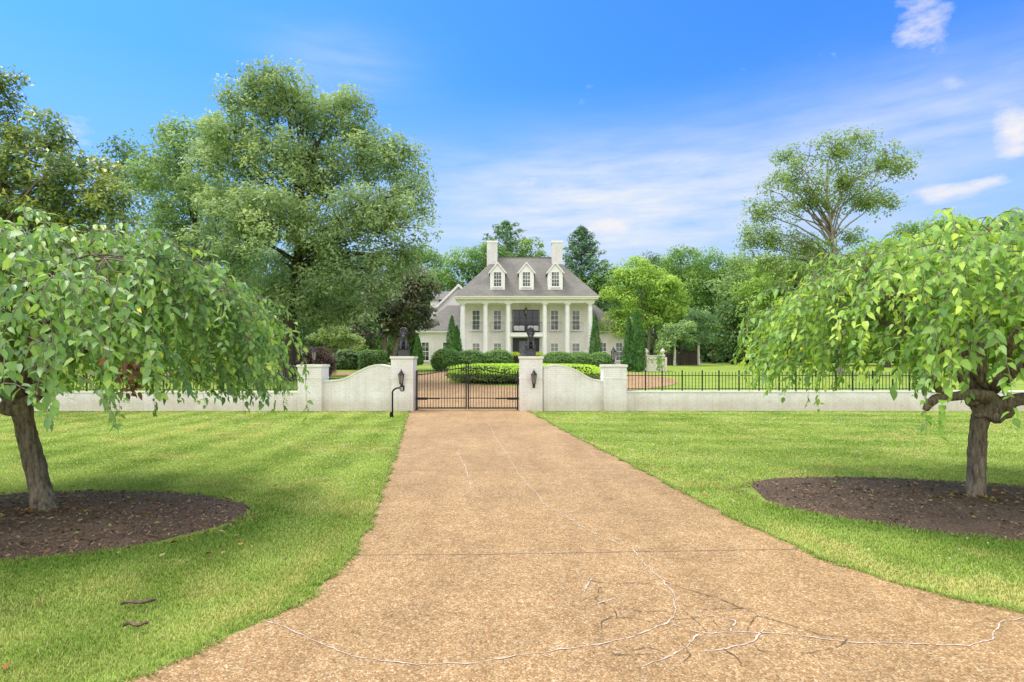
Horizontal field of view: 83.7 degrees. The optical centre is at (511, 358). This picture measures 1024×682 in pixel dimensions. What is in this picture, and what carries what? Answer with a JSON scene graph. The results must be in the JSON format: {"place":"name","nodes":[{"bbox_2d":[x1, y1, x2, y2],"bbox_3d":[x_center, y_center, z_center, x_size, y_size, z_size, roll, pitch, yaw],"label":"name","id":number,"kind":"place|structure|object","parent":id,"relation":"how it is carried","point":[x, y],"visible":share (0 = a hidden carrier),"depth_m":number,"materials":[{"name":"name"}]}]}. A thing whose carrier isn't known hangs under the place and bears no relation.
{"place":"outdoors","nodes":[
{"label":"outdoors","id":0,"kind":"place"},
{"bbox_2d":[0,362,1023,681],"bbox_3d":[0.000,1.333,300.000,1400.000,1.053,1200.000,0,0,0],"label":"lawn","id":1,"kind":"structure","parent":0,"point":[726,368],"depth_m":8.04,"materials":[{"name":"green plant"}]},
{"bbox_2d":[0,64,145,276],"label":"magnolia","id":2,"kind":"object","parent":1,"relation":"on","point":[51,195],"visible":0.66,"depth_m":22.59,"materials":[{"name":"green plant"}]},
{"bbox_2d":[73,128,173,252],"bbox_3d":[-35.553,-9.824,51.836,10.698,21.994,9.336,0,0,0],"label":"shade tree","id":3,"kind":"object","parent":1,"relation":"on","point":[123,154],"visible":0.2,"depth_m":51.19,"materials":[{"name":"green plant"}]},
{"bbox_2d":[0,488,266,561],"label":"mulch bed","id":4,"kind":"object","parent":1,"relation":"on","point":[15,550],"visible":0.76,"depth_m":6.24,"materials":[{"name":"brown wood"}]},
{"bbox_2d":[123,621,148,626],"bbox_3d":[-2.554,1.804,3.875,0.150,0.028,0.061,0,0,-9],"label":"bark strip","id":5,"kind":"object","parent":1,"relation":"on","point":[133,623],"visible":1,"depth_m":3.88,"materials":[{"name":"brown wood"}]},
{"bbox_2d":[121,597,156,604],"bbox_3d":[-2.765,1.804,4.235,0.220,0.027,0.068,0,0,-16],"label":"bark strip","id":6,"kind":"object","parent":1,"relation":"on","point":[134,601],"visible":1,"depth_m":4.24,"materials":[{"name":"brown wood"}]},
{"bbox_2d":[0,391,297,410],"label":"wall","id":7,"kind":"structure","parent":1,"relation":"on","point":[87,401],"depth_m":20.10,"materials":[{"name":"white paint"}]},
{"bbox_2d":[16,371,297,390],"bbox_3d":[-12.650,0.815,20.280,10.355,0.750,0.055,0,0,0],"label":"iron fence","id":8,"kind":"object","parent":7,"relation":"on","point":[253,389],"visible":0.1,"depth_m":20.27,"materials":[{"name":"black metal"}]},
{"bbox_2d":[0,206,312,512],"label":"weeping mulberry","id":9,"kind":"object","parent":1,"relation":"on","point":[79,297],"visible":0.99,"depth_m":5.95,"materials":[{"name":"green plant"}]},
{"bbox_2d":[104,107,286,373],"bbox_3d":[-23.678,-8.208,41.271,14.878,19.355,8.285,0,0,0],"label":"oak tree","id":10,"kind":"object","parent":1,"relation":"on","point":[148,180],"visible":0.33,"depth_m":39.95,"materials":[{"name":"green plant"}]},
{"bbox_2d":[91,372,354,376],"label":"side drive","id":11,"kind":"structure","parent":1,"relation":"on","point":[343,373],"depth_m":44.74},
{"bbox_2d":[205,247,310,355],"bbox_3d":[-29.034,-6.226,66.016,14.428,14.365,9.387,0,0,0],"label":"woodland tree","id":12,"kind":"object","parent":1,"relation":"on","point":[266,255],"visible":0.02,"depth_m":64.86,"materials":[{"name":"green plant"}]},
{"bbox_2d":[173,55,443,381],"bbox_3d":[-12.772,-8.527,34.758,17.481,20.264,10.550,0,0,0],"label":"oak tree","id":13,"kind":"object","parent":1,"relation":"on","point":[254,219],"visible":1,"depth_m":34.50,"materials":[{"name":"green plant"}]},
{"bbox_2d":[296,364,329,410],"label":"wall pillar","id":14,"kind":"structure","parent":1,"relation":"on","point":[318,375],"depth_m":19.92,"materials":[{"name":"white paint"}]},
{"bbox_2d":[311,347,317,363],"bbox_3d":[-7.020,-0.096,20.300,0.214,0.636,0.247,0,0,0],"label":"pier lantern","id":15,"kind":"object","parent":14,"relation":"on","point":[314,351],"visible":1,"depth_m":20.26,"materials":[{"name":"black metal"}]},
{"bbox_2d":[294,345,338,378],"bbox_3d":[-13.501,0.288,38.485,3.745,2.299,2.852,0,0,0],"label":"purple bush","id":16,"kind":"object","parent":1,"relation":"on","point":[324,356],"visible":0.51,"depth_m":37.93,"materials":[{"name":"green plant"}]},
{"bbox_2d":[264,240,382,346],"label":"woodland tree","id":17,"kind":"object","parent":1,"relation":"on","point":[320,343],"visible":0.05,"depth_m":69.62,"materials":[{"name":"green plant"}]},
{"bbox_2d":[305,325,368,356],"bbox_3d":[-12.850,-0.556,41.982,4.552,3.997,2.449,0,0,0],"label":"crape myrtle","id":18,"kind":"object","parent":1,"relation":"on","point":[338,338],"visible":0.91,"depth_m":41.64,"materials":[{"name":"green plant"}]},
{"bbox_2d":[332,348,359,369],"bbox_3d":[-15.043,0.064,51.993,3.329,2.018,3.048,0,0,-40],"label":"garden shrub","id":19,"kind":"object","parent":1,"relation":"on","point":[347,359],"visible":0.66,"depth_m":51.13,"materials":[{"name":"green plant"}]},
{"bbox_2d":[323,364,390,410],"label":"curved wall","id":20,"kind":"structure","parent":1,"relation":"on","point":[367,388],"depth_m":20.10,"materials":[{"name":"white paint"}]},
{"bbox_2d":[331,239,409,352],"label":"woodland tree","id":21,"kind":"object","parent":1,"relation":"on","point":[378,344],"visible":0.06,"depth_m":73.17,"materials":[{"name":"green plant"}]},
{"bbox_2d":[357,349,388,369],"bbox_3d":[-11.367,0.243,46.991,2.463,1.930,2.049,0,0,0],"label":"square hedge","id":22,"kind":"object","parent":1,"relation":"on","point":[366,357],"visible":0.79,"depth_m":46.22,"materials":[{"name":"green plant"}]},
{"bbox_2d":[342,267,444,365],"bbox_3d":[-10.383,-3.471,49.738,9.060,9.396,6.470,0,0,0],"label":"magnolia","id":23,"kind":"object","parent":1,"relation":"on","point":[411,302],"visible":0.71,"depth_m":49.23,"materials":[{"name":"green plant"}]},
{"bbox_2d":[390,385,404,416],"bbox_3d":[-3.590,1.375,17.872,0.460,1.070,0.136,0,0,0],"label":"keypad post","id":24,"kind":"object","parent":1,"relation":"on","point":[401,387],"visible":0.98,"depth_m":17.87,"materials":[{"name":"black metal"}]},
{"bbox_2d":[390,356,417,410],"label":"gate pillar","id":25,"kind":"structure","parent":1,"relation":"on","point":[405,400],"depth_m":19.92,"materials":[{"name":"white paint"}]},
{"bbox_2d":[398,369,404,384],"bbox_3d":[-3.830,0.705,19.782,0.225,0.670,0.265,0,0,0],"label":"wall lantern","id":26,"kind":"object","parent":25,"relation":"attached to","point":[401,374],"depth_m":19.73,"materials":[{"name":"black metal"}]},
{"bbox_2d":[397,327,410,355],"bbox_3d":[-3.830,-0.578,20.298,0.380,1.035,0.484,0,0,0],"label":"lion statue","id":27,"kind":"object","parent":25,"relation":"on","point":[404,344],"visible":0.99,"depth_m":20.19,"materials":[{"name":"brown metal"}]},
{"bbox_2d":[416,363,466,409],"bbox_3d":[-2.518,1.010,20.400,1.825,1.660,0.160,0,0,0],"label":"gate leaf","id":28,"kind":"object","parent":25,"relation":"attached to","point":[424,398],"visible":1,"depth_m":20.34,"materials":[{"name":"black metal"}]},
{"bbox_2d":[412,335,423,365],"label":"arborvitae","id":29,"kind":"object","parent":1,"relation":"on","point":[417,350],"visible":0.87,"depth_m":61.69,"materials":[{"name":"green plant"}]},
{"bbox_2d":[385,242,465,321],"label":"woodland tree","id":30,"kind":"object","parent":1,"relation":"on","point":[435,260],"visible":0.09,"depth_m":86.70,"materials":[{"name":"green plant"}]},
{"bbox_2d":[430,348,460,370],"bbox_3d":[-5.613,0.136,49.461,2.847,2.010,3.357,0,0,0],"label":"boxwood","id":31,"kind":"object","parent":1,"relation":"on","point":[443,357],"visible":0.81,"depth_m":48.38,"materials":[{"name":"green plant"}]},
{"bbox_2d":[444,315,458,350],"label":"arborvitae","id":32,"kind":"object","parent":1,"relation":"on","point":[450,329],"visible":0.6,"depth_m":59.79,"materials":[{"name":"green plant"}]},
{"bbox_2d":[453,325,462,351],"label":"arborvitae","id":33,"kind":"object","parent":1,"relation":"on","point":[459,345],"visible":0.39,"depth_m":60.38,"materials":[{"name":"green plant"}]},
{"bbox_2d":[423,238,506,303],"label":"shade tree","id":34,"kind":"object","parent":1,"relation":"on","point":[474,270],"visible":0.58,"depth_m":82.93,"materials":[{"name":"green plant"}]},
{"bbox_2d":[418,389,518,406],"bbox_3d":[-1.000,1.728,25.450,10.000,0.219,8.100,0,0,0],"label":"drive apron","id":35,"kind":"object","parent":1,"relation":"on","point":[477,402],"visible":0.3,"depth_m":23.87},
{"bbox_2d":[456,349,484,364],"bbox_3d":[-3.538,0.180,49.423,2.890,1.922,3.366,0,0,0],"label":"boxwood","id":36,"kind":"object","parent":1,"relation":"on","point":[470,356],"visible":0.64,"depth_m":48.39,"materials":[{"name":"green plant"}]},
{"bbox_2d":[482,349,513,363],"bbox_3d":[-1.224,0.162,49.528,2.885,1.957,3.333,0,0,0],"label":"boxwood","id":37,"kind":"object","parent":1,"relation":"on","point":[499,356],"visible":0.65,"depth_m":48.40,"materials":[{"name":"green plant"}]},
{"bbox_2d":[471,220,530,277],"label":"pine tree","id":38,"kind":"object","parent":1,"relation":"on","point":[507,228],"visible":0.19,"depth_m":86.86,"materials":[{"name":"green plant"}]},
{"bbox_2d":[6,252,1016,363],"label":"distant wood","id":39,"kind":"object","parent":1,"relation":"on","point":[705,355],"visible":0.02,"depth_m":103.37,"materials":[{"name":"green plant"}]},
{"bbox_2d":[0,414,1022,668],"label":"fallen leaves","id":40,"kind":"object","parent":1,"relation":"on","point":[26,510],"visible":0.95,"depth_m":6.81,"materials":[{"name":"brown plant"}]},
{"bbox_2d":[511,352,520,363],"bbox_3d":[0.353,0.029,61.078,1.268,1.555,1.263,0,0,0],"label":"planter","id":41,"kind":"object","parent":1,"relation":"on","point":[515,356],"visible":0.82,"depth_m":60.82,"materials":[{"name":"green plant"}]},
{"bbox_2d":[415,241,628,364],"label":"house","id":42,"kind":"structure","parent":1,"relation":"on","point":[497,295],"depth_m":64.18,"materials":[{"name":"paint"}]},
{"bbox_2d":[421,342,429,361],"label":"window","id":43,"kind":"structure","parent":42,"relation":"in","point":[425,348],"depth_m":65.98,"materials":[{"name":"grey glass"}]},
{"bbox_2d":[471,310,480,330],"bbox_3d":[-4.030,-4.215,64.140,1.060,2.350,0.160,0,0,0],"label":"window","id":44,"kind":"structure","parent":42,"relation":"in","point":[475,313],"depth_m":64.17,"materials":[{"name":"grey glass"}]},
{"bbox_2d":[472,343,479,350],"bbox_3d":[-4.030,-0.725,64.140,1.060,1.970,0.160,0,0,0],"label":"window","id":45,"kind":"structure","parent":42,"relation":"in","point":[475,346],"depth_m":64.17,"materials":[{"name":"grey glass"}]},
{"bbox_2d":[493,310,501,330],"bbox_3d":[-1.630,-4.215,64.140,1.060,2.350,0.160,0,0,0],"label":"window","id":46,"kind":"structure","parent":42,"relation":"in","point":[497,314],"depth_m":64.17,"materials":[{"name":"grey glass"}]},
{"bbox_2d":[493,343,501,349],"bbox_3d":[-1.630,-0.725,64.140,1.060,1.970,0.160,0,0,0],"label":"window","id":47,"kind":"structure","parent":42,"relation":"in","point":[495,345],"depth_m":64.17,"materials":[{"name":"grey glass"}]},
{"bbox_2d":[519,340,531,355],"bbox_3d":[1.570,-0.706,64.149,1.680,2.547,0.142,0,0,0],"label":"front door","id":48,"kind":"structure","parent":42,"relation":"in","point":[523,343],"depth_m":64.17,"materials":[{"name":"black paint"}]},
{"bbox_2d":[513,310,538,332],"bbox_3d":[1.570,-4.105,64.170,3.020,2.610,0.100,0,0,0],"label":"balcony door","id":49,"kind":"structure","parent":42,"relation":"in","point":[519,315],"depth_m":64.17,"materials":[{"name":"black paint"}]},
{"bbox_2d":[530,326,538,332],"bbox_3d":[2.350,-3.180,63.300,1.240,0.840,0.700,0,0,0],"label":"patio sofa","id":50,"kind":"object","parent":42,"relation":"on","point":[536,328],"visible":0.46,"depth_m":63.42,"materials":[{"name":"white fabric"}]},
{"bbox_2d":[550,310,558,330],"bbox_3d":[4.770,-4.215,64.140,1.060,2.350,0.160,0,0,0],"label":"window","id":51,"kind":"structure","parent":42,"relation":"in","point":[554,314],"depth_m":64.17,"materials":[{"name":"grey glass"}]},
{"bbox_2d":[550,343,558,351],"bbox_3d":[4.770,-0.725,64.140,1.060,1.970,0.160,0,0,0],"label":"window","id":52,"kind":"structure","parent":42,"relation":"in","point":[554,347],"depth_m":64.17,"materials":[{"name":"grey glass"}]},
{"bbox_2d":[571,310,580,330],"bbox_3d":[7.170,-4.215,64.140,1.060,2.350,0.160,0,0,0],"label":"window","id":53,"kind":"structure","parent":42,"relation":"in","point":[575,313],"depth_m":64.17,"materials":[{"name":"grey glass"}]},
{"bbox_2d":[572,343,579,352],"bbox_3d":[7.170,-0.725,64.140,1.060,1.970,0.160,0,0,0],"label":"window","id":54,"kind":"structure","parent":42,"relation":"in","point":[575,346],"depth_m":64.17,"materials":[{"name":"grey glass"}]},
{"bbox_2d":[599,342,606,352],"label":"window","id":55,"kind":"structure","parent":42,"relation":"in","point":[604,344],"depth_m":65.98,"materials":[{"name":"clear glass"}]},
{"bbox_2d":[615,342,622,361],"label":"window","id":56,"kind":"structure","parent":42,"relation":"in","point":[618,345],"depth_m":65.98,"materials":[{"name":"clear glass"}]},
{"bbox_2d":[445,363,599,381],"bbox_3d":[0.937,0.870,39.029,10.174,1.120,13.990,0,0,0],"label":"island hedge","id":57,"kind":"object","parent":1,"relation":"on","point":[591,371],"visible":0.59,"depth_m":33.56,"materials":[{"name":"green plant"}]},
{"bbox_2d":[501,237,549,256],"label":"shade tree","id":58,"kind":"object","parent":1,"relation":"on","point":[531,254],"visible":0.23,"depth_m":85.45,"materials":[{"name":"green plant"}]},
{"bbox_2d":[518,356,543,410],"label":"gate pillar","id":59,"kind":"structure","parent":1,"relation":"on","point":[530,398],"depth_m":19.92,"materials":[{"name":"white paint"}]},
{"bbox_2d":[468,363,518,409],"bbox_3d":[-0.662,1.010,20.400,1.825,1.660,0.160,0,0,0],"label":"gate leaf","id":60,"kind":"object","parent":59,"relation":"attached to","point":[512,398],"visible":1,"depth_m":20.34,"materials":[{"name":"black metal"}]},
{"bbox_2d":[525,327,535,355],"bbox_3d":[0.665,-0.578,20.298,0.380,1.035,0.484,0,0,0],"label":"lion statue","id":61,"kind":"object","parent":59,"relation":"on","point":[530,344],"visible":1,"depth_m":20.18,"materials":[{"name":"brown metal"}]},
{"bbox_2d":[531,371,536,387],"bbox_3d":[0.760,0.705,19.782,0.225,0.670,0.265,0,0,0],"label":"wall lantern","id":62,"kind":"object","parent":59,"relation":"attached to","point":[533,375],"depth_m":19.73,"materials":[{"name":"black metal"}]},
{"bbox_2d":[418,371,677,392],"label":"circular drive","id":63,"kind":"structure","parent":1,"relation":"on","point":[450,385],"depth_m":32.94,"materials":[{"name":"beige gravel"}]},
{"bbox_2d":[542,351,572,363],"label":"boxwood","id":64,"kind":"object","parent":1,"relation":"on","point":[560,357],"visible":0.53,"depth_m":48.38,"materials":[{"name":"green plant"}]},
{"bbox_2d":[543,364,602,410],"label":"curved wall","id":65,"kind":"structure","parent":1,"relation":"on","point":[566,388],"depth_m":20.10,"materials":[{"name":"white paint"}]},
{"bbox_2d":[569,351,592,364],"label":"boxwood","id":66,"kind":"object","parent":1,"relation":"on","point":[582,357],"visible":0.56,"depth_m":48.30,"materials":[{"name":"green plant"}]},
{"bbox_2d":[562,225,614,313],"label":"pine tree","id":67,"kind":"object","parent":1,"relation":"on","point":[587,251],"visible":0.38,"depth_m":81.06,"materials":[{"name":"green plant"}]},
{"bbox_2d":[588,314,602,353],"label":"arborvitae","id":68,"kind":"object","parent":1,"relation":"on","point":[595,346],"visible":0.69,"depth_m":59.74,"materials":[{"name":"green plant"}]},
{"bbox_2d":[589,352,614,368],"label":"boxwood","id":69,"kind":"object","parent":1,"relation":"on","point":[598,358],"visible":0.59,"depth_m":48.31,"materials":[{"name":"green plant"}]},
{"bbox_2d":[578,259,632,326],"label":"shade tree","id":70,"kind":"object","parent":1,"relation":"on","point":[596,277],"visible":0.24,"depth_m":79.05,"materials":[{"name":"green plant"}]},
{"bbox_2d":[599,364,627,410],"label":"wall pillar","id":71,"kind":"structure","parent":1,"relation":"on","point":[613,377],"depth_m":19.92,"materials":[{"name":"white paint"}]},
{"bbox_2d":[610,346,616,363],"bbox_3d":[3.600,-0.096,20.300,0.214,0.636,0.247,0,0,0],"label":"pier lantern","id":72,"kind":"object","parent":71,"relation":"on","point":[613,351],"visible":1,"depth_m":20.25,"materials":[{"name":"black metal"}]},
{"bbox_2d":[620,318,635,370],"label":"arborvitae","id":73,"kind":"object","parent":1,"relation":"on","point":[626,351],"visible":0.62,"depth_m":48.35,"materials":[{"name":"green plant"}]},
{"bbox_2d":[627,309,646,371],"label":"arborvitae","id":74,"kind":"object","parent":1,"relation":"on","point":[640,348],"visible":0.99,"depth_m":47.63,"materials":[{"name":"green plant"}]},
{"bbox_2d":[597,254,692,354],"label":"shade tree","id":75,"kind":"object","parent":1,"relation":"on","point":[657,309],"visible":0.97,"depth_m":65.05,"materials":[{"name":"green plant"}]},
{"bbox_2d":[639,348,666,371],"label":"garden wall","id":76,"kind":"structure","parent":1,"relation":"on","point":[656,363],"depth_m":48.00,"materials":[{"name":"beige stone"}]},
{"bbox_2d":[633,250,677,354],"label":"woodland tree","id":77,"kind":"object","parent":1,"relation":"on","point":[652,260],"visible":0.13,"depth_m":91.68,"materials":[{"name":"green plant"}]},
{"bbox_2d":[653,253,687,351],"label":"woodland tree","id":78,"kind":"object","parent":1,"relation":"on","point":[661,260],"visible":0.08,"depth_m":93.47,"materials":[{"name":"green plant"}]},
{"bbox_2d":[654,319,698,365],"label":"pear tree","id":79,"kind":"object","parent":1,"relation":"on","point":[678,330],"visible":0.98,"depth_m":59.70,"materials":[{"name":"green plant"}]},
{"bbox_2d":[644,244,714,351],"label":"woodland tree","id":80,"kind":"object","parent":1,"relation":"on","point":[680,254],"visible":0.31,"depth_m":87.35,"materials":[{"name":"green plant"}]},
{"bbox_2d":[664,350,696,364],"bbox_3d":[18.607,0.002,62.990,3.954,1.710,0.120,0,0,0],"label":"board fence","id":81,"kind":"object","parent":1,"relation":"on","point":[686,358],"visible":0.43,"depth_m":63.00,"materials":[{"name":"brown wood"}]},
{"bbox_2d":[680,258,715,351],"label":"woodland tree","id":82,"kind":"object","parent":1,"relation":"on","point":[698,273],"visible":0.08,"depth_m":94.72,"materials":[{"name":"green plant"}]},
{"bbox_2d":[680,306,721,365],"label":"pear tree","id":83,"kind":"object","parent":1,"relation":"on","point":[695,317],"visible":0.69,"depth_m":61.70,"materials":[{"name":"green plant"}]},
{"bbox_2d":[680,246,753,363],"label":"woodland tree","id":84,"kind":"object","parent":1,"relation":"on","point":[699,284],"visible":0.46,"depth_m":83.60,"materials":[{"name":"green plant"}]},
{"bbox_2d":[700,258,740,362],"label":"woodland tree","id":85,"kind":"object","parent":1,"relation":"on","point":[726,300],"visible":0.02,"depth_m":89.78,"materials":[{"name":"green plant"}]},
{"bbox_2d":[702,295,763,364],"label":"woodland tree","id":86,"kind":"object","parent":1,"relation":"on","point":[731,319],"visible":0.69,"depth_m":71.54,"materials":[{"name":"green plant"}]},
{"bbox_2d":[704,252,770,363],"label":"woodland tree","id":87,"kind":"object","parent":1,"relation":"on","point":[725,286],"visible":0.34,"depth_m":75.67,"materials":[{"name":"green plant"}]},
{"bbox_2d":[727,302,796,363],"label":"woodland tree","id":88,"kind":"object","parent":1,"relation":"on","point":[758,318],"visible":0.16,"depth_m":65.96,"materials":[{"name":"green plant"}]},
{"bbox_2d":[725,252,805,358],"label":"woodland tree","id":89,"kind":"object","parent":1,"relation":"on","point":[755,288],"visible":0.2,"depth_m":69.30,"materials":[{"name":"green plant"}]},
{"bbox_2d":[744,250,788,361],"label":"woodland tree","id":90,"kind":"object","parent":1,"relation":"on","point":[756,271],"visible":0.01,"depth_m":85.36,"materials":[{"name":"green plant"}]},
{"bbox_2d":[761,240,850,311],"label":"woodland tree","id":91,"kind":"object","parent":1,"relation":"on","point":[792,284],"visible":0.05,"depth_m":67.06,"materials":[{"name":"green plant"}]},
{"bbox_2d":[727,122,922,373],"bbox_3d":[24.675,-8.576,45.004,15.148,19.877,5.129,0,0,0],"label":"tall tree","id":92,"kind":"object","parent":1,"relation":"on","point":[813,199],"visible":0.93,"depth_m":44.73,"materials":[{"name":"green plant"}]},
{"bbox_2d":[627,390,1023,410],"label":"wall","id":93,"kind":"structure","parent":1,"relation":"on","point":[743,400],"depth_m":20.10,"materials":[{"name":"white paint"}]},
{"bbox_2d":[627,370,929,390],"bbox_3d":[9.410,0.795,20.280,10.835,0.750,0.055,0,0,0],"label":"iron fence","id":94,"kind":"object","parent":93,"relation":"on","point":[758,388],"visible":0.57,"depth_m":20.27,"materials":[{"name":"black metal"}]},
{"bbox_2d":[781,310,869,361],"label":"woodland tree","id":95,"kind":"object","parent":1,"relation":"on","point":[820,341],"depth_m":60.84,"materials":[{"name":"green plant"}]},
{"bbox_2d":[728,475,1023,541],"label":"mulch bed","id":96,"kind":"object","parent":1,"relation":"on","point":[953,524],"visible":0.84,"depth_m":6.98,"materials":[{"name":"brown wood"}]},
{"bbox_2d":[841,236,911,367],"bbox_3d":[36.489,-5.515,56.082,11.284,13.159,6.254,0,0,0],"label":"woodland tree","id":97,"kind":"object","parent":1,"relation":"on","point":[887,364],"visible":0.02,"depth_m":55.65,"materials":[{"name":"green plant"}]},
{"bbox_2d":[729,207,1023,497],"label":"weeping mulberry","id":98,"kind":"object","parent":1,"relation":"on","point":[949,293],"visible":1,"depth_m":6.54,"materials":[{"name":"green plant"}]},
{"bbox_2d":[848,300,934,360],"bbox_3d":[40.397,-3.870,61.928,12.772,9.655,7.873,0,0,0],"label":"woodland tree","id":99,"kind":"object","parent":1,"relation":"on","point":[878,352],"depth_m":61.45,"materials":[{"name":"green plant"}]},
{"bbox_2d":[882,218,939,350],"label":"woodland tree","id":100,"kind":"object","parent":1,"relation":"on","point":[914,228],"visible":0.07,"depth_m":73.29,"materials":[{"name":"green plant"}]},
{"bbox_2d":[899,206,1002,254],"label":"woodland tree","id":101,"kind":"object","parent":1,"relation":"on","point":[941,223],"visible":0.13,"depth_m":65.53,"materials":[{"name":"green plant"}]},
{"bbox_2d":[984,212,1023,255],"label":"woodland tree","id":102,"kind":"object","parent":1,"relation":"on","point":[1004,224],"visible":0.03,"depth_m":71.02,"materials":[{"name":"green plant"}]},
{"bbox_2d":[0,0,1023,348],"label":"sky","id":103,"kind":"structure","parent":0,"point":[642,125],"materials":[{"name":"blue"}]},
{"bbox_2d":[514,326,524,332],"bbox_3d":[0.790,-3.180,63.300,1.240,0.840,0.700,0,0,0],"label":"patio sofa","id":104,"kind":"object","parent":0,"point":[519,328],"visible":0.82,"depth_m":63.42,"materials":[{"name":"white fabric"}]},
{"bbox_2d":[127,407,1023,681],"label":"driveway","id":105,"kind":"structure","parent":0,"point":[508,545],"depth_m":4.37,"materials":[{"name":"beige gravel"}]}
]}

